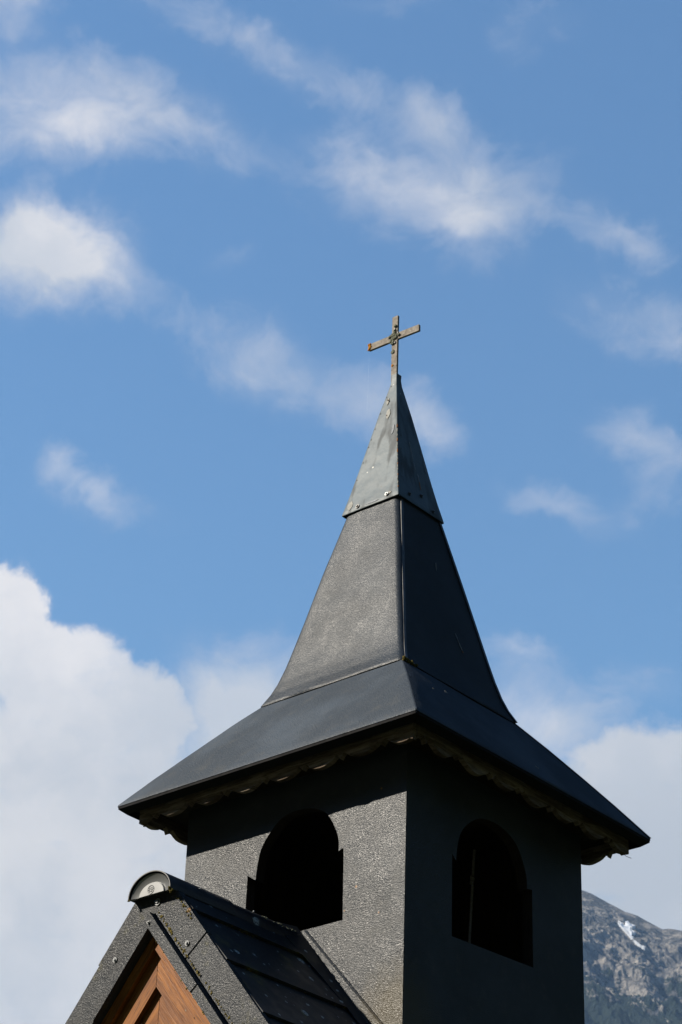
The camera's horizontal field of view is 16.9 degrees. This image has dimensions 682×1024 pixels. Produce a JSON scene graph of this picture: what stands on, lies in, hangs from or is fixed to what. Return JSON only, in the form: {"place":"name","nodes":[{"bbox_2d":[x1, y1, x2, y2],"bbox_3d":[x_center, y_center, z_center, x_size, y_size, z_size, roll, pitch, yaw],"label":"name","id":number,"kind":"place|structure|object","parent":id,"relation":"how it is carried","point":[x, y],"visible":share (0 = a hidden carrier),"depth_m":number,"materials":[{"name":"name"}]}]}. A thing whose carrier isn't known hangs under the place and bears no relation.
{"place":"outdoors","nodes":[
{"label":"outdoors","id":0,"kind":"place"},
{"bbox_2d":[0,0,681,1023],"label":"sky","id":1,"kind":"structure","parent":0,"point":[212,212],"materials":[{"name":"blue"}]},
{"bbox_2d":[468,849,475,942],"bbox_3d":[0.547,1.793,9.597,0.027,0.821,0.050,-12,-33,22],"label":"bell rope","id":2,"kind":"object","parent":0,"point":[472,879],"visible":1,"depth_m":9.70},
{"bbox_2d":[582,890,681,1023],"bbox_3d":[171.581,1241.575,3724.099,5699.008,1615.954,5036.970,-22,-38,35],"label":"mountain","id":3,"kind":"structure","parent":0,"point":[627,980],"depth_m":3895.88,"materials":[{"name":"stone"}]},
{"bbox_2d":[618,921,644,950],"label":"snow patch","id":4,"kind":"object","parent":3,"relation":"on","point":[627,927],"visible":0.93,"depth_m":4202.87,"materials":[{"name":"white snow"}]},
{"label":"meadow","id":5,"kind":"structure","parent":0,"visible":0},
{"bbox_2d":[65,315,650,1023],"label":"chapel","id":6,"kind":"structure","parent":5,"relation":"on","point":[355,789],"depth_m":9.46,"materials":[{"name":"grey metal"}]}
]}

